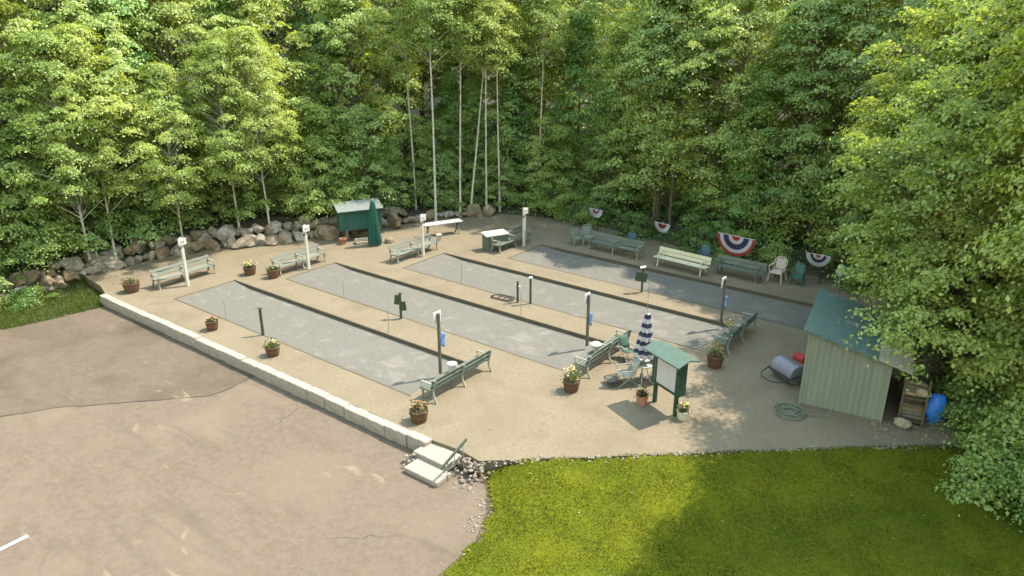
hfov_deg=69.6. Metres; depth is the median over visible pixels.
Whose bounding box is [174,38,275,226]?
birch tree
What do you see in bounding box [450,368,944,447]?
gravel bits
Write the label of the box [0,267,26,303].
shrub
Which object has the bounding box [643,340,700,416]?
notice board
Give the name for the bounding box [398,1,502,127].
oak tree
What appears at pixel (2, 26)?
oak tree
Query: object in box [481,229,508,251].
storage box
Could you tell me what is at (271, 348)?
flower tub
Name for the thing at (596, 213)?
bunting
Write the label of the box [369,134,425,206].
young tree
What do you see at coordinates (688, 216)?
hemlock tree
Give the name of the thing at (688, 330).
bocce court
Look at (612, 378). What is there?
footstool
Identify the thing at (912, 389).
firewood log
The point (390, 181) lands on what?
young tree
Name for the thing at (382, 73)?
oak tree
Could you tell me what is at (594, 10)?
maple tree
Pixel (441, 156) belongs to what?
young tree
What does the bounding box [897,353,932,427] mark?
lumber rack
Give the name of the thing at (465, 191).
young tree
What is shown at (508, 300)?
drag mat
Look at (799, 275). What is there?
garden chair
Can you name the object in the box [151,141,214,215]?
young tree
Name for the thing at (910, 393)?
firewood log
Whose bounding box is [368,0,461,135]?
oak tree
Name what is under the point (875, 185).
young tree
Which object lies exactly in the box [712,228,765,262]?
shrub
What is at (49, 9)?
oak tree
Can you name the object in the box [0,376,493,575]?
parking lot
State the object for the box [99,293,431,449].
granite wall
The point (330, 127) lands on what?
young tree
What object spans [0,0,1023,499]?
ground
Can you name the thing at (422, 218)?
court number post
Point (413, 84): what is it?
young tree
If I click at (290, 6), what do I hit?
oak tree
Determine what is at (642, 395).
flower tub
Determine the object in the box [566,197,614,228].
shrub
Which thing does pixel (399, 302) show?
score post
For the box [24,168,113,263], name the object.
young tree
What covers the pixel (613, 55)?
hemlock tree
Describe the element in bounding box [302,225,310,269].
court number post
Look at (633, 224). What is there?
shrub
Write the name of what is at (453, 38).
birch tree
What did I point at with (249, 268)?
flower tub
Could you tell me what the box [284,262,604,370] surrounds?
bocce court
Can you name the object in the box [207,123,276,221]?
young tree
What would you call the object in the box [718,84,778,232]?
young tree
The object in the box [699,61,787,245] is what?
hemlock tree
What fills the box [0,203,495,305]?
boulder wall
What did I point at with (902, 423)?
rock
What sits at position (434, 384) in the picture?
park bench
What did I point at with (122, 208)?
young tree
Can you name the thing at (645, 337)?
patio umbrella
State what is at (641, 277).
score post
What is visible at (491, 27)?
birch tree
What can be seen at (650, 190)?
young tree
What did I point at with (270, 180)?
young tree
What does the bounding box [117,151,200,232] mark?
young tree
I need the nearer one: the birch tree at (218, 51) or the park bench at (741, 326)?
the park bench at (741, 326)
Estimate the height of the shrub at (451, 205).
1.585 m
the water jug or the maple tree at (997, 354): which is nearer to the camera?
the maple tree at (997, 354)
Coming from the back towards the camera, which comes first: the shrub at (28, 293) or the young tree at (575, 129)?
the young tree at (575, 129)
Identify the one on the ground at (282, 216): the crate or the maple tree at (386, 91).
the maple tree at (386, 91)
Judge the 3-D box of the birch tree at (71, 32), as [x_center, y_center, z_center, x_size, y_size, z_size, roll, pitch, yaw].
[-19.322,-6.371,34.800,7.374,11.769,5.347,4,21,12]
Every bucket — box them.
[436,234,441,240]
[447,361,456,372]
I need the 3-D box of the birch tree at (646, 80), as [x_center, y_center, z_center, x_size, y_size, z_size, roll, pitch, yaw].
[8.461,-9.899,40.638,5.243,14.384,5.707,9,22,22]
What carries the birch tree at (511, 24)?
on the ground at (282, 216)
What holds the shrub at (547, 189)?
on the ground at (282, 216)
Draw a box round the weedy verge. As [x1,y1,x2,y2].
[0,277,103,328]
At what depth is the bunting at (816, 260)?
34.00 m
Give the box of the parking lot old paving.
[0,289,252,415]
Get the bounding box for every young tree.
[0,53,91,219]
[0,125,89,283]
[0,157,89,267]
[0,208,12,290]
[0,223,26,271]
[20,117,155,259]
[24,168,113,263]
[49,132,152,246]
[90,114,204,245]
[90,133,157,228]
[105,76,172,204]
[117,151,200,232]
[148,128,223,228]
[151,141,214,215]
[169,111,274,236]
[190,122,277,221]
[197,77,255,184]
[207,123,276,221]
[234,132,298,218]
[254,95,351,217]
[259,59,334,196]
[266,131,327,222]
[274,112,360,212]
[282,102,376,221]
[304,58,396,183]
[319,127,379,205]
[333,106,413,210]
[368,66,447,198]
[368,146,407,207]
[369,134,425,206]
[386,125,450,206]
[408,119,470,209]
[421,77,496,183]
[436,108,513,204]
[477,134,529,209]
[484,63,537,191]
[516,115,566,210]
[525,90,594,191]
[529,124,599,221]
[568,119,649,218]
[578,83,630,195]
[604,98,707,215]
[681,88,740,219]
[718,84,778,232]
[736,82,863,258]
[794,132,913,271]
[837,124,915,243]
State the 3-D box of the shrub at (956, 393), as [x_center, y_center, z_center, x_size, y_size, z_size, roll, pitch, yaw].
[14.677,4.019,23.756,3.513,2.628,5.124,1,21,3]
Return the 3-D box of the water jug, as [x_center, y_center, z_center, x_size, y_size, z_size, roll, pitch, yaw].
[14.863,-0.454,33.322,0.300,1.270,0.300,15,25,34]
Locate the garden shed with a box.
[798,288,913,422]
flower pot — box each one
[339,237,346,244]
[723,319,733,333]
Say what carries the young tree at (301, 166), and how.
on the ground at (282, 216)
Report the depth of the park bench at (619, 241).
38.60 m
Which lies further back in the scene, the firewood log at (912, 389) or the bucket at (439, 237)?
the bucket at (439, 237)
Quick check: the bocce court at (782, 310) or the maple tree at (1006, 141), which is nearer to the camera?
the maple tree at (1006, 141)
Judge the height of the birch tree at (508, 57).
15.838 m
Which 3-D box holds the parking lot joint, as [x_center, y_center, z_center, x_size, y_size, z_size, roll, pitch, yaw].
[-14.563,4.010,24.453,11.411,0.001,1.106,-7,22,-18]
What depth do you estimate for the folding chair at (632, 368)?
25.04 m
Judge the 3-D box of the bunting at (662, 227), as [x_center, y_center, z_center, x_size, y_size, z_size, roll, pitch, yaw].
[7.956,-3.190,39.020,0.068,0.498,0.949,-19,28,-41]
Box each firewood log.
[901,409,922,416]
[901,413,921,419]
[902,405,921,411]
[902,407,922,412]
[903,399,922,404]
[903,401,923,407]
[903,402,922,409]
[905,391,919,396]
[906,387,916,391]
[907,380,927,387]
[907,383,926,388]
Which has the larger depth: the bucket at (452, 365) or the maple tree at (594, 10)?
the maple tree at (594, 10)
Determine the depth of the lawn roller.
25.15 m
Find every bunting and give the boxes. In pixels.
[589,208,602,217]
[655,222,669,232]
[717,232,755,255]
[806,252,830,266]
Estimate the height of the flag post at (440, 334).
2.350 m
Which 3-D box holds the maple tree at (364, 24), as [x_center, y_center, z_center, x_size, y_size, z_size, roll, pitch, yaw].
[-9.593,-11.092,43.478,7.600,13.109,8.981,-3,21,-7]
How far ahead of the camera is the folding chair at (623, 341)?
26.95 m
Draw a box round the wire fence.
[552,197,885,288]
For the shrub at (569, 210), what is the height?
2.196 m
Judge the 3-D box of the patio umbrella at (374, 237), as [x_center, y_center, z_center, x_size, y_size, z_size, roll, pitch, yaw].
[-7.445,-3.544,39.626,0.702,2.590,0.730,5,21,12]
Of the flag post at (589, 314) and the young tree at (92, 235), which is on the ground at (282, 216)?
the young tree at (92, 235)
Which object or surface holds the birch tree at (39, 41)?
on the ground at (282, 216)
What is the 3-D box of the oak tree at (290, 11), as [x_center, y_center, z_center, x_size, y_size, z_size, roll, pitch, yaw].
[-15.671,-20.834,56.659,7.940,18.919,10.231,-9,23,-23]
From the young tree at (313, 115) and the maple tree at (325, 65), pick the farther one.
the maple tree at (325, 65)
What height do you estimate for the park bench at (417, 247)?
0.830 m
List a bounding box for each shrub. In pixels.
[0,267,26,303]
[6,284,61,312]
[427,189,458,212]
[526,180,573,215]
[541,191,581,221]
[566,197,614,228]
[615,210,658,240]
[671,222,720,255]
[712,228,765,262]
[754,241,800,274]
[827,269,875,296]
[922,348,1022,416]
[922,379,1015,430]
[924,379,1023,465]
[934,414,1023,528]
[949,423,985,453]
[977,460,1023,533]
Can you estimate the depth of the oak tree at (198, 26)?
52.28 m
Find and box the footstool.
[604,373,621,387]
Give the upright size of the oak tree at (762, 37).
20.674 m
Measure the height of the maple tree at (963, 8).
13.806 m
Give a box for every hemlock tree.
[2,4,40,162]
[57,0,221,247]
[188,0,284,214]
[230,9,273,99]
[283,0,381,184]
[426,70,481,197]
[453,77,502,203]
[484,58,541,208]
[538,11,620,207]
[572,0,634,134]
[579,25,655,216]
[597,1,677,181]
[660,61,734,227]
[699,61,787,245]
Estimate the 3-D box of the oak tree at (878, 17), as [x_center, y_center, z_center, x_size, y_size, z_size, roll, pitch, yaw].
[21.198,-13.675,40.536,12.619,20.554,9.170,6,21,15]
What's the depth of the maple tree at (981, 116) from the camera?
21.38 m
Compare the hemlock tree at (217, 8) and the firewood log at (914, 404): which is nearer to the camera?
the firewood log at (914, 404)
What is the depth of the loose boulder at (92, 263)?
35.55 m
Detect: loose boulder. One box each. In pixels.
[39,274,53,286]
[84,258,100,267]
[387,213,400,228]
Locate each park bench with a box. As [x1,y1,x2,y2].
[149,255,216,289]
[270,244,326,275]
[388,233,438,263]
[419,349,492,403]
[490,225,531,253]
[573,328,631,378]
[588,231,644,259]
[653,246,711,276]
[712,254,766,282]
[713,311,759,355]
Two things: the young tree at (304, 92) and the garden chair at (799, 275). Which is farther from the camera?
the young tree at (304, 92)
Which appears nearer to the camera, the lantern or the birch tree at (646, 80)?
the lantern
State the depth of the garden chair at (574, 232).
40.10 m
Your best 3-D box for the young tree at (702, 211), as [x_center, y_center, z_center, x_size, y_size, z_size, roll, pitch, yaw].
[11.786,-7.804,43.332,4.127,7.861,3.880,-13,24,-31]
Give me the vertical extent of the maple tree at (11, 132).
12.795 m
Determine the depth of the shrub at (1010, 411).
20.45 m
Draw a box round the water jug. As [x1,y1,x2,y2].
[837,264,843,290]
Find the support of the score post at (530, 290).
on the gravel terrace
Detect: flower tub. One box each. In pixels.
[113,276,139,293]
[204,315,217,331]
[243,259,257,275]
[261,265,279,278]
[262,337,279,357]
[404,397,431,424]
[559,364,581,393]
[630,385,652,405]
[676,401,691,420]
[704,339,728,368]
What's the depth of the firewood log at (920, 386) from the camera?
22.70 m
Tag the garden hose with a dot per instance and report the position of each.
(778, 406)
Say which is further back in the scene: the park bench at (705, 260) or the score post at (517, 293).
the park bench at (705, 260)
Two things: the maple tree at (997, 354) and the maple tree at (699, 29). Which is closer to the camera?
the maple tree at (997, 354)
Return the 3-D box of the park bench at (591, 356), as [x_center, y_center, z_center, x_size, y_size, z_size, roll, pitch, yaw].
[3.338,2.280,26.719,0.740,0.830,3.100,15,25,34]
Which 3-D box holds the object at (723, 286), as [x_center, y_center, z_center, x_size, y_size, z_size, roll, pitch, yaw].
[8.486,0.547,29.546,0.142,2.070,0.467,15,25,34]
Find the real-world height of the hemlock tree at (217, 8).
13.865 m
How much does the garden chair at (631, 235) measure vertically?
0.960 m
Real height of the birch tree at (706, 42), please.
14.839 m
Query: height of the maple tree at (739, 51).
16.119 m
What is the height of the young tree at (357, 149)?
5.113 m
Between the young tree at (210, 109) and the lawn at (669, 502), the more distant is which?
the young tree at (210, 109)
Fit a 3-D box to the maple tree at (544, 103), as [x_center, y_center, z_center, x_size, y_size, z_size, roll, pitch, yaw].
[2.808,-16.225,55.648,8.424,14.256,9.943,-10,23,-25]
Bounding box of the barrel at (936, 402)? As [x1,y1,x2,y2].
[925,393,946,423]
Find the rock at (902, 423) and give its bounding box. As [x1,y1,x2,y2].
[894,417,911,428]
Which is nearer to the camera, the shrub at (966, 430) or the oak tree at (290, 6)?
the shrub at (966, 430)
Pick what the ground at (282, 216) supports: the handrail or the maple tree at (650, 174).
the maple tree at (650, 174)
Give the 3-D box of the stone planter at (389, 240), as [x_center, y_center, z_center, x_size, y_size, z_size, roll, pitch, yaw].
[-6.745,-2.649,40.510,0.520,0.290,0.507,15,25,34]
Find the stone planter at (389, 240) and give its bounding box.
[385,237,393,243]
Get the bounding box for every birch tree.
[0,28,145,259]
[25,21,186,256]
[119,60,219,237]
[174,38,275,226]
[210,25,308,223]
[367,0,450,209]
[388,0,475,221]
[425,0,498,216]
[453,1,529,203]
[454,0,519,204]
[461,0,531,211]
[510,0,584,178]
[619,0,714,226]
[626,0,734,228]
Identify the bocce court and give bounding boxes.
[174,280,464,395]
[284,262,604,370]
[404,253,731,350]
[508,244,812,329]
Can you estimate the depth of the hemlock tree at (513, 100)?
46.40 m
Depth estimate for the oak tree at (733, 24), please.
51.07 m
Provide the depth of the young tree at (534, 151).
45.96 m
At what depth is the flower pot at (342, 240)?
40.13 m
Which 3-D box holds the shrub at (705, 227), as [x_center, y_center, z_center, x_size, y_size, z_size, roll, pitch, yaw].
[10.040,-2.478,39.118,3.424,2.086,2.659,15,26,35]
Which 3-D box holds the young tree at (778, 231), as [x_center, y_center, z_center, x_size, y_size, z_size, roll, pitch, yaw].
[15.290,-6.072,38.307,6.828,8.935,7.358,4,21,11]
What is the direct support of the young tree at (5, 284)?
on the ground at (282, 216)
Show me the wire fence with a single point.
(693, 241)
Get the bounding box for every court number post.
[177,237,189,285]
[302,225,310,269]
[420,214,425,256]
[522,208,527,246]
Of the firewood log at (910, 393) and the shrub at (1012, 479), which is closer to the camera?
the shrub at (1012, 479)
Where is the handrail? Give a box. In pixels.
[440,438,466,480]
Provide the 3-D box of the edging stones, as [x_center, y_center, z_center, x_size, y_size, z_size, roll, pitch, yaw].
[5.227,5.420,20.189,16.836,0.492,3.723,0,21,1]
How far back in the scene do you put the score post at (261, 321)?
28.77 m
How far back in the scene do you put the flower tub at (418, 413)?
22.72 m
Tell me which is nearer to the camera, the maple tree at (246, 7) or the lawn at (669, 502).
the lawn at (669, 502)
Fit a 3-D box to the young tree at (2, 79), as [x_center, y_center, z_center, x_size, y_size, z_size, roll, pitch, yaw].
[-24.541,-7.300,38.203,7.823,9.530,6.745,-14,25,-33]
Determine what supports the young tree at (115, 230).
on the ground at (282, 216)
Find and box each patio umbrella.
[368,199,381,246]
[633,310,652,384]
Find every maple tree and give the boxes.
[0,0,74,231]
[0,72,21,218]
[9,0,160,209]
[18,0,170,117]
[85,0,251,186]
[167,0,322,204]
[284,7,357,102]
[285,0,412,199]
[358,1,424,110]
[429,0,575,191]
[472,4,539,110]
[501,1,592,154]
[565,0,732,203]
[590,0,757,220]
[641,0,829,231]
[668,2,733,136]
[709,0,895,250]
[710,0,861,163]
[712,0,766,82]
[774,0,929,245]
[806,0,1023,356]
[821,3,904,124]
[828,0,1023,376]
[830,190,1023,403]
[866,0,999,158]
[924,3,1023,313]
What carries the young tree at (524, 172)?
on the ground at (282, 216)
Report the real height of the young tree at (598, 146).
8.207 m
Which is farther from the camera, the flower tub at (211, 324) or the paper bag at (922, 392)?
the flower tub at (211, 324)
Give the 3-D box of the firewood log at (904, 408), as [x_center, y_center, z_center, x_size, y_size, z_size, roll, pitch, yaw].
[12.429,3.826,22.900,0.600,0.117,0.114,13,25,32]
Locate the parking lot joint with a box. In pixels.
[0,375,253,416]
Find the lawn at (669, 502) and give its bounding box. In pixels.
[443,444,1023,575]
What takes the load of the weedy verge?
on the parking lot old paving
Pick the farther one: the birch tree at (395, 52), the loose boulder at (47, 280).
the birch tree at (395, 52)
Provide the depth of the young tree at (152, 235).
36.59 m
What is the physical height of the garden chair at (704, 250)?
0.960 m
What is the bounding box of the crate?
[355,237,367,243]
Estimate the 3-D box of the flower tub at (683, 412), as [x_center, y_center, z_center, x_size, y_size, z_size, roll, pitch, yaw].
[5.350,3.796,22.992,0.633,0.630,0.546,1,21,3]
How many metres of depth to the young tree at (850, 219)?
34.73 m
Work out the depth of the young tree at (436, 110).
49.30 m
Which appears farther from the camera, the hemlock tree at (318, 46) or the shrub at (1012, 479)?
the hemlock tree at (318, 46)
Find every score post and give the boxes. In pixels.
[257,307,264,335]
[394,293,406,318]
[516,281,520,302]
[529,277,532,303]
[635,266,647,291]
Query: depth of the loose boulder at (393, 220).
42.87 m
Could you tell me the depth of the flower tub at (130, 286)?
33.20 m
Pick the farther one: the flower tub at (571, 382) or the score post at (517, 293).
the score post at (517, 293)
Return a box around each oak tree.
[0,0,25,74]
[0,0,126,203]
[41,0,208,104]
[135,1,265,101]
[184,0,338,85]
[273,0,344,100]
[275,0,399,102]
[333,0,472,181]
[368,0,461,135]
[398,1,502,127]
[504,0,629,168]
[558,0,605,50]
[707,0,800,63]
[720,0,909,207]
[807,0,957,144]
[819,2,923,203]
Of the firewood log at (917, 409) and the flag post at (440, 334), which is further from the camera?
the flag post at (440, 334)
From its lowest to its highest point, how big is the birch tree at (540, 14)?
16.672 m
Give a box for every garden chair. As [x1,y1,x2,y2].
[569,226,582,246]
[580,224,593,245]
[622,232,636,251]
[696,245,710,265]
[766,256,787,283]
[789,263,805,286]
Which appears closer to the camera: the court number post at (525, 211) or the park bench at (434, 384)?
the park bench at (434, 384)
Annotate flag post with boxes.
[433,310,445,373]
[584,292,592,345]
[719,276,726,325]
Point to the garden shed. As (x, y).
(837, 378)
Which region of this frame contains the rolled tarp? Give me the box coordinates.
[792,351,804,363]
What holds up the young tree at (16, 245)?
on the ground at (282, 216)
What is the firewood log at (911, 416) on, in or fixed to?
on the lumber rack
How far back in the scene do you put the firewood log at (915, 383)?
22.87 m
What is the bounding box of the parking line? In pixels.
[0,535,28,550]
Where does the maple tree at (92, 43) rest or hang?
on the ground at (282, 216)
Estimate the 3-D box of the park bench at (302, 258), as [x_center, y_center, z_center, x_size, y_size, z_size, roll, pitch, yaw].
[-10.560,-1.419,36.495,0.740,0.830,2.900,15,25,34]
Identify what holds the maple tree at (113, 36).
on the ground at (282, 216)
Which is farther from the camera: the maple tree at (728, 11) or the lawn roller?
the maple tree at (728, 11)
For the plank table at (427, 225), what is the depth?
41.61 m
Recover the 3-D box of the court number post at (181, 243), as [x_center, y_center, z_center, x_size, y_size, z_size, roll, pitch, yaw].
[-15.008,-1.177,33.750,0.196,2.320,0.380,15,25,34]
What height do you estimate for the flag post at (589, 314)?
2.130 m
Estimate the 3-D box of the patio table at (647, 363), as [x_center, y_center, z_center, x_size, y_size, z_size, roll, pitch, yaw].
[4.466,2.886,25.299,0.760,0.710,0.760,15,25,34]
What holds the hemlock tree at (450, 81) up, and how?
on the ground at (282, 216)
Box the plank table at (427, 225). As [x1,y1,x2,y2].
[424,219,462,233]
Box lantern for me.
[590,341,601,351]
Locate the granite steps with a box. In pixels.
[404,443,461,487]
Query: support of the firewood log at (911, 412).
on the firewood log at (911, 416)
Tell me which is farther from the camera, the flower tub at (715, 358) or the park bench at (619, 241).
the park bench at (619, 241)
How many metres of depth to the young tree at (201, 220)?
38.75 m
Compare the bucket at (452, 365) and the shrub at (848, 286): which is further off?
the shrub at (848, 286)
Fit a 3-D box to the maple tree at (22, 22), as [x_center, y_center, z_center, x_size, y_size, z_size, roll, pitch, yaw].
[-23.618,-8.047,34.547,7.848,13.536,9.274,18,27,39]
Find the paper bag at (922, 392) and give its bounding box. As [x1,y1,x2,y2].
[916,388,931,397]
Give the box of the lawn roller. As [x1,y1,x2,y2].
[761,355,802,384]
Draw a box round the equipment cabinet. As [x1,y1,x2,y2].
[333,198,382,241]
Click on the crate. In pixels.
(360, 241)
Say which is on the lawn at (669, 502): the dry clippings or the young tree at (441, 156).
the dry clippings
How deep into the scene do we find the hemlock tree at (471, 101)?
46.56 m
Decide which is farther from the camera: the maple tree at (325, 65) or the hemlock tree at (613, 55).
the maple tree at (325, 65)
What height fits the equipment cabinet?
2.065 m
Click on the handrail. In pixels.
(453, 454)
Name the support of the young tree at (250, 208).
on the ground at (282, 216)
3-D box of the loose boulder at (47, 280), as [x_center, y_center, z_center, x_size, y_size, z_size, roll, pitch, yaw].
[-21.608,-0.297,34.135,0.695,0.640,0.586,15,25,34]
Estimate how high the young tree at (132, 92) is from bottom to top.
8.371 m
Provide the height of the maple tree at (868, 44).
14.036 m
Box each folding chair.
[614,356,640,387]
[616,333,634,363]
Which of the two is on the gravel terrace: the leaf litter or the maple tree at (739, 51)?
the leaf litter
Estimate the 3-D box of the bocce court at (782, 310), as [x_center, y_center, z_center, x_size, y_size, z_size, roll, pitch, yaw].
[6.790,-0.247,34.796,15.340,0.186,3.038,15,25,34]
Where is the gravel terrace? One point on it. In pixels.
(710, 426)
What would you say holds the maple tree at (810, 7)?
on the ground at (282, 216)
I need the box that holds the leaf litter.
[99,215,985,445]
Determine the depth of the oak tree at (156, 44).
41.80 m
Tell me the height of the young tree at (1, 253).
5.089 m
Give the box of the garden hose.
[774,402,832,419]
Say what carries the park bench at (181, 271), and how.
on the gravel terrace
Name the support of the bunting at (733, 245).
hanging from the wire fence
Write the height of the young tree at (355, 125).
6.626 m
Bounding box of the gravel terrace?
[83,214,1001,472]
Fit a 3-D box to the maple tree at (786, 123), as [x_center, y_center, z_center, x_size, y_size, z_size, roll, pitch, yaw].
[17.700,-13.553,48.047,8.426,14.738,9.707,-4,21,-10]
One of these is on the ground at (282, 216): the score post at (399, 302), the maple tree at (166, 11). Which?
the maple tree at (166, 11)
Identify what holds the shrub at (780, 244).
on the ground at (282, 216)
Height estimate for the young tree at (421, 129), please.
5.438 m
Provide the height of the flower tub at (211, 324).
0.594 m
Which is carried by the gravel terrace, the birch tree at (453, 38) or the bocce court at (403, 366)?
the bocce court at (403, 366)
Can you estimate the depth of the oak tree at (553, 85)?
48.35 m
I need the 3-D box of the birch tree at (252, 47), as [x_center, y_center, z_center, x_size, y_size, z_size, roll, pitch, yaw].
[-13.735,-8.390,39.544,4.973,10.946,6.857,-14,25,-32]
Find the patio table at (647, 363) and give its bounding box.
[631,359,652,384]
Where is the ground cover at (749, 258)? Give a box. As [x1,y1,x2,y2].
[0,172,1015,384]
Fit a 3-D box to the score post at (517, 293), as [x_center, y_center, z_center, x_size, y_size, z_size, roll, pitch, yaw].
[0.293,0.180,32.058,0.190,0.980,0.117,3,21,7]
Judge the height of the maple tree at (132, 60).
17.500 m
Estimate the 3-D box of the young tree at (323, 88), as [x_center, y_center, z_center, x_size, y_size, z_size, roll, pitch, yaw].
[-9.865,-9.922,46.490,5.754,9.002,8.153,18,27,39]
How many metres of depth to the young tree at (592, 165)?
44.54 m
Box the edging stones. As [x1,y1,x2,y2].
[402,443,954,533]
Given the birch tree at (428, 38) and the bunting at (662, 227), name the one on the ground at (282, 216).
the birch tree at (428, 38)
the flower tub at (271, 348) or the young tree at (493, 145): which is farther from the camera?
the young tree at (493, 145)
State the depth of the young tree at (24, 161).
33.99 m
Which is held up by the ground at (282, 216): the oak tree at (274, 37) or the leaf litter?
the oak tree at (274, 37)
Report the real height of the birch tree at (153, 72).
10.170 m
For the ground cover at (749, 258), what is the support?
on the ground at (282, 216)
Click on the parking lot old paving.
(102, 355)
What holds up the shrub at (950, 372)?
on the ground at (282, 216)
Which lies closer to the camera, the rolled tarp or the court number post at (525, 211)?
the rolled tarp
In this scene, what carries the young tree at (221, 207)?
on the ground at (282, 216)
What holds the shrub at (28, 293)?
on the ground at (282, 216)
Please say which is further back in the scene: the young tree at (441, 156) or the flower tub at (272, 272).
the young tree at (441, 156)
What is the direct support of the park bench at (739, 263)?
on the gravel terrace
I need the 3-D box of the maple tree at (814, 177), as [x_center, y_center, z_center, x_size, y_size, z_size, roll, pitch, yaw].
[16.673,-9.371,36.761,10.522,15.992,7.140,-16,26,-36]
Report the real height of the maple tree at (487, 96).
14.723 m
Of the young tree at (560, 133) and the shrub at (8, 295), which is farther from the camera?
the young tree at (560, 133)
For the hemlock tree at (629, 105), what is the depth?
50.00 m
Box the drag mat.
[491,293,515,301]
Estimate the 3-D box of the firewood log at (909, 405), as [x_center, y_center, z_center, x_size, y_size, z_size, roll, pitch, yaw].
[12.597,3.725,23.165,0.600,0.117,0.114,12,24,29]
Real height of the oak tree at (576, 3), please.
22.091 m
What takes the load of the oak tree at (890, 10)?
on the ground at (282, 216)
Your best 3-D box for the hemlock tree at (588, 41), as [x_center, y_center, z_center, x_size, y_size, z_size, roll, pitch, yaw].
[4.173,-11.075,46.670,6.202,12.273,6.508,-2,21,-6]
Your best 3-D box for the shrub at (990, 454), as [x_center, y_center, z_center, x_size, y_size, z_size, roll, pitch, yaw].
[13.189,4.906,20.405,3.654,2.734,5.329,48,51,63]
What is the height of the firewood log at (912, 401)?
0.117 m
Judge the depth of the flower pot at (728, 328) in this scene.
28.01 m
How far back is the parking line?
18.32 m
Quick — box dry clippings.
[463,448,1003,575]
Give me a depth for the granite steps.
21.09 m
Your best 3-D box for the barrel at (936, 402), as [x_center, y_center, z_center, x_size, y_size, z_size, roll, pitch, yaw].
[13.132,3.748,22.735,0.578,0.918,0.221,10,8,9]
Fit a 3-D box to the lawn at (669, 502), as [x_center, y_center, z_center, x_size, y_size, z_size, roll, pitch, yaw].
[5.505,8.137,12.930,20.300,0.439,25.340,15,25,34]
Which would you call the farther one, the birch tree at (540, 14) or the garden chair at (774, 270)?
the birch tree at (540, 14)
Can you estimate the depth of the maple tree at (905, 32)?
29.96 m
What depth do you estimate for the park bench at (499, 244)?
39.70 m
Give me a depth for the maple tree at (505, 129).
45.95 m

